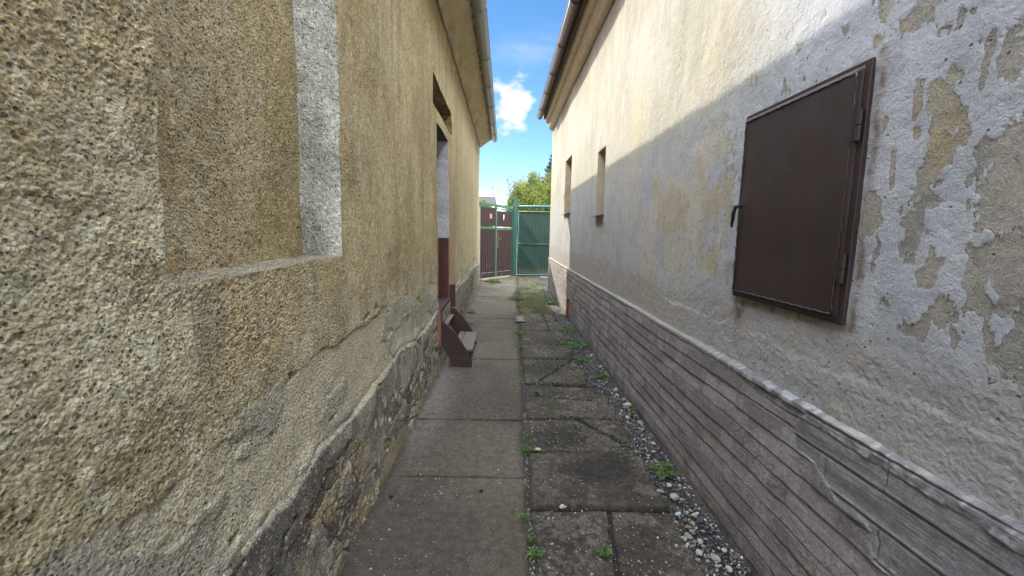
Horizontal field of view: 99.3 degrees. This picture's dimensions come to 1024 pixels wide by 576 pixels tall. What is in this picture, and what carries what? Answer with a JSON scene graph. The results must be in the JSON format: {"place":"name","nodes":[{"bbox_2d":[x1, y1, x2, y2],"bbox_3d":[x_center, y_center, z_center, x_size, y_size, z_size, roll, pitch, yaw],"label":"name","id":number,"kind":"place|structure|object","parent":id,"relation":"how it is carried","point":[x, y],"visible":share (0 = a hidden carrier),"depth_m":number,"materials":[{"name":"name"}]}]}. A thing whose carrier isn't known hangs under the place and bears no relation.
{"place":"outdoors","nodes":[
{"label":"outdoors","id":0,"kind":"place"},
{"bbox_2d":[338,275,530,575],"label":"concrete path","id":1,"kind":"structure","parent":0,"point":[456,409],"depth_m":2.70,"materials":[{"name":"grey concrete"}]},
{"bbox_2d":[438,308,476,366],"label":"wooden steps","id":2,"kind":"structure","parent":1,"relation":"on","point":[457,342],"depth_m":4.86,"materials":[{"name":"brown wood"}]},
{"bbox_2d":[484,279,500,282],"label":"weed","id":3,"kind":"object","parent":1,"relation":"on","point":[492,281],"visible":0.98,"depth_m":12.98,"materials":[{"name":"green plant"}]},
{"bbox_2d":[479,201,513,278],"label":"gate","id":4,"kind":"structure","parent":1,"relation":"on","point":[496,250],"depth_m":14.26,"materials":[{"name":"brown metal"}]},
{"bbox_2d":[505,295,523,300],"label":"weed","id":5,"kind":"object","parent":1,"relation":"on","point":[515,297],"visible":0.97,"depth_m":9.74,"materials":[{"name":"green plant"}]},
{"bbox_2d":[516,511,532,520],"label":"weed","id":6,"kind":"object","parent":1,"relation":"on","point":[523,516],"visible":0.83,"depth_m":2.29,"materials":[{"name":"green plant"}]},
{"bbox_2d":[487,243,547,284],"bbox_3d":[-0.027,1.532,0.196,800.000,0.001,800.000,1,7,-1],"label":"ground","id":7,"kind":"structure","parent":0,"point":[544,279],"depth_m":15.26,"materials":[{"name":"concrete"}]},
{"bbox_2d":[0,0,497,575],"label":"house","id":8,"kind":"structure","parent":7,"relation":"on","point":[238,252],"depth_m":1.27,"materials":[{"name":"beige concrete"}]},
{"bbox_2d":[151,0,341,284],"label":"blind window","id":9,"kind":"structure","parent":8,"relation":"in","point":[248,119],"depth_m":1.53,"materials":[{"name":"beige paint"}]},
{"bbox_2d":[479,207,479,279],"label":"wall","id":10,"kind":"structure","parent":7,"relation":"on","point":[479,238],"depth_m":13.42,"materials":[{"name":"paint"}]},
{"bbox_2d":[480,199,493,226],"bbox_3d":[-2.085,-4.852,33.655,1.671,4.130,1.834,1,7,-1],"label":"shrub","id":11,"kind":"object","parent":7,"relation":"on","point":[483,200],"visible":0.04,"depth_m":33.21,"materials":[{"name":"green plant"}]},
{"bbox_2d":[479,187,502,229],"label":"house","id":12,"kind":"structure","parent":7,"relation":"on","point":[486,195],"depth_m":58.77,"materials":[{"name":"white"}]},
{"bbox_2d":[498,171,543,208],"bbox_3d":[0.989,-3.921,23.649,3.614,4.839,3.301,1,7,-1],"label":"bare shrub","id":13,"kind":"object","parent":7,"relation":"on","point":[513,186],"visible":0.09,"depth_m":23.54,"materials":[{"name":"green plant"}]},
{"bbox_2d":[505,166,551,243],"bbox_3d":[1.441,-3.514,21.180,3.590,4.759,3.524,1,7,-1],"label":"thuja shrub","id":14,"kind":"object","parent":7,"relation":"on","point":[532,191],"visible":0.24,"depth_m":20.18,"materials":[{"name":"green plant"}]},
{"bbox_2d":[541,154,551,187],"bbox_3d":[3.023,-5.829,29.484,4.341,7.300,4.325,1,7,-1],"label":"spruce tree","id":15,"kind":"object","parent":7,"relation":"on","point":[549,163],"visible":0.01,"depth_m":29.16,"materials":[{"name":"green plant"}]},
{"bbox_2d":[538,276,755,575],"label":"gravel bed","id":16,"kind":"object","parent":7,"relation":"on","point":[560,316],"visible":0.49,"depth_m":2.75,"materials":[{"name":"grey gravel"}]},
{"bbox_2d":[542,300,557,303],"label":"weed","id":17,"kind":"object","parent":16,"relation":"on","point":[550,301],"visible":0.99,"depth_m":9.38,"materials":[{"name":"green plant"}]},
{"bbox_2d":[565,298,568,317],"bbox_3d":[0.983,0.354,7.754,0.047,0.369,0.060,1,7,-1],"label":"metal plate","id":18,"kind":"object","parent":16,"relation":"on","point":[567,307],"visible":1,"depth_m":7.73,"materials":[{"name":"metal"}]},
{"bbox_2d":[559,327,577,333],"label":"weed","id":19,"kind":"object","parent":16,"relation":"on","point":[568,329],"visible":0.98,"depth_m":6.72,"materials":[{"name":"green plant"}]},
{"bbox_2d":[561,340,589,348],"bbox_3d":[0.860,0.756,5.910,0.359,0.072,0.361,-1,8,-17],"label":"weed","id":20,"kind":"object","parent":16,"relation":"on","point":[581,342],"visible":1,"depth_m":5.89,"materials":[{"name":"green plant"}]},
{"bbox_2d":[574,356,590,361],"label":"weed","id":21,"kind":"object","parent":16,"relation":"on","point":[582,358],"visible":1,"depth_m":5.20,"materials":[{"name":"green plant"}]},
{"bbox_2d":[595,372,610,379],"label":"weed","id":22,"kind":"object","parent":16,"relation":"on","point":[601,373],"visible":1,"depth_m":4.61,"materials":[{"name":"green plant"}]},
{"bbox_2d":[623,402,631,407],"bbox_3d":[1.028,1.045,3.869,0.074,0.042,0.058,-4,9,-35],"label":"stone","id":23,"kind":"object","parent":16,"relation":"on","point":[627,405],"visible":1,"depth_m":3.85,"materials":[{"name":"white stone"}]},
{"bbox_2d":[627,406,635,416],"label":"weed","id":24,"kind":"object","parent":16,"relation":"on","point":[632,409],"visible":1,"depth_m":3.64,"materials":[{"name":"green plant"}]},
{"bbox_2d":[647,461,682,478],"bbox_3d":[0.978,1.160,2.789,0.182,0.067,0.185,0,7,-10],"label":"weed","id":25,"kind":"object","parent":16,"relation":"on","point":[664,473],"visible":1,"depth_m":2.77,"materials":[{"name":"green plant"}]},
{"bbox_2d":[670,493,678,500],"bbox_3d":[0.944,1.215,2.534,0.054,0.034,0.036,-3,8,-30],"label":"stone","id":26,"kind":"object","parent":16,"relation":"on","point":[674,496],"visible":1,"depth_m":2.52,"materials":[{"name":"white stone"}]},
{"bbox_2d":[684,533,691,538],"bbox_3d":[0.893,1.258,2.205,0.039,0.019,0.030,2,7,7],"label":"stone","id":27,"kind":"object","parent":16,"relation":"on","point":[687,536],"visible":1,"depth_m":2.20,"materials":[{"name":"white stone"}]},
{"bbox_2d":[696,549,701,555],"bbox_3d":[0.902,1.274,2.094,0.025,0.022,0.037,-3,8,-27],"label":"stone","id":28,"kind":"object","parent":16,"relation":"on","point":[698,551],"visible":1,"depth_m":2.09,"materials":[{"name":"white stone"}]},
{"bbox_2d":[710,553,720,562],"bbox_3d":[0.964,1.278,2.061,0.037,0.016,0.051,-5,17,-21],"label":"stone","id":29,"kind":"object","parent":16,"relation":"on","point":[714,557],"visible":1,"depth_m":2.06,"materials":[{"name":"grey stone"}]},
{"bbox_2d":[726,565,732,572],"bbox_3d":[0.993,1.290,1.994,0.029,0.020,0.034,-5,9,-39],"label":"stone","id":30,"kind":"object","parent":16,"relation":"on","point":[729,569],"visible":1,"depth_m":1.99,"materials":[{"name":"white stone"}]},
{"bbox_2d":[537,0,1023,575],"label":"house","id":31,"kind":"structure","parent":7,"relation":"on","point":[787,260],"depth_m":1.65,"materials":[{"name":"paint"}]},
{"bbox_2d":[562,155,571,214],"bbox_3d":[1.142,-1.948,8.322,0.255,1.074,0.875,1,7,-1],"label":"window","id":32,"kind":"structure","parent":31,"relation":"in","point":[568,172],"depth_m":8.73,"materials":[{"name":"paint"}]},
{"bbox_2d":[591,146,605,216],"bbox_3d":[1.184,-1.324,5.453,0.255,0.844,0.485,1,7,-1],"label":"window","id":33,"kind":"structure","parent":31,"relation":"in","point":[601,154],"depth_m":5.67,"materials":[{"name":"paint"}]},
{"bbox_2d":[479,0,567,227],"label":"sky","id":34,"kind":"structure","parent":0,"point":[523,34],"materials":[{"name":"blue"}]},
{"bbox_2d":[517,276,705,575],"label":"paving","id":35,"kind":"structure","parent":0,"point":[579,479],"depth_m":2.62,"materials":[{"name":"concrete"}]},
{"bbox_2d":[512,330,527,334],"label":"weed","id":36,"kind":"object","parent":35,"relation":"on","point":[520,332],"visible":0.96,"depth_m":6.54,"materials":[{"name":"green plant"}]},
{"bbox_2d":[515,315,525,323],"bbox_3d":[0.144,0.546,7.584,0.170,0.042,0.580,1,7,-1],"label":"inspection cover","id":37,"kind":"object","parent":35,"relation":"on","point":[519,319],"visible":0.87,"depth_m":7.52,"materials":[{"name":"beige metal"}]},
{"bbox_2d":[515,444,534,454],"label":"weed","id":38,"kind":"object","parent":35,"relation":"on","point":[524,450],"visible":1,"depth_m":3.00,"materials":[{"name":"green plant"}]},
{"bbox_2d":[512,198,550,275],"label":"gate","id":39,"kind":"structure","parent":35,"relation":"on","point":[531,256],"depth_m":15.02,"materials":[{"name":"green metal"}]},
{"bbox_2d":[527,533,538,543],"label":"weed","id":40,"kind":"object","parent":35,"relation":"on","point":[531,538],"visible":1,"depth_m":2.15,"materials":[{"name":"green plant"}]},
{"bbox_2d":[524,545,545,560],"bbox_3d":[0.107,1.242,2.042,0.081,0.062,0.092,5,8,27],"label":"weed","id":41,"kind":"object","parent":35,"relation":"on","point":[536,553],"visible":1,"depth_m":2.03,"materials":[{"name":"green plant"}]},
{"bbox_2d":[369,314,704,575],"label":"grit","id":42,"kind":"object","parent":35,"relation":"on","point":[591,574],"visible":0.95,"depth_m":2.39,"materials":[{"name":"stone"}]},
{"bbox_2d":[533,389,541,394],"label":"weed","id":43,"kind":"object","parent":35,"relation":"on","point":[537,392],"visible":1,"depth_m":4.12,"materials":[{"name":"green plant"}]},
{"bbox_2d":[541,353,567,361],"bbox_3d":[0.501,0.836,5.331,0.340,0.048,0.350,-6,10,-44],"label":"weed","id":44,"kind":"object","parent":35,"relation":"on","point":[552,355],"visible":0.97,"depth_m":5.29,"materials":[{"name":"green plant"}]},
{"bbox_2d":[511,278,673,514],"bbox_3d":[0.436,0.452,8.311,1.008,0.024,12.053,1,7,-1],"label":"moss","id":45,"kind":"object","parent":35,"relation":"on","point":[532,303],"visible":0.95,"depth_m":5.28,"materials":[{"name":"green plant"}]},
{"bbox_2d":[596,545,613,557],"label":"weed","id":46,"kind":"object","parent":35,"relation":"on","point":[602,552],"visible":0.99,"depth_m":2.05,"materials":[{"name":"green plant"}]}
]}

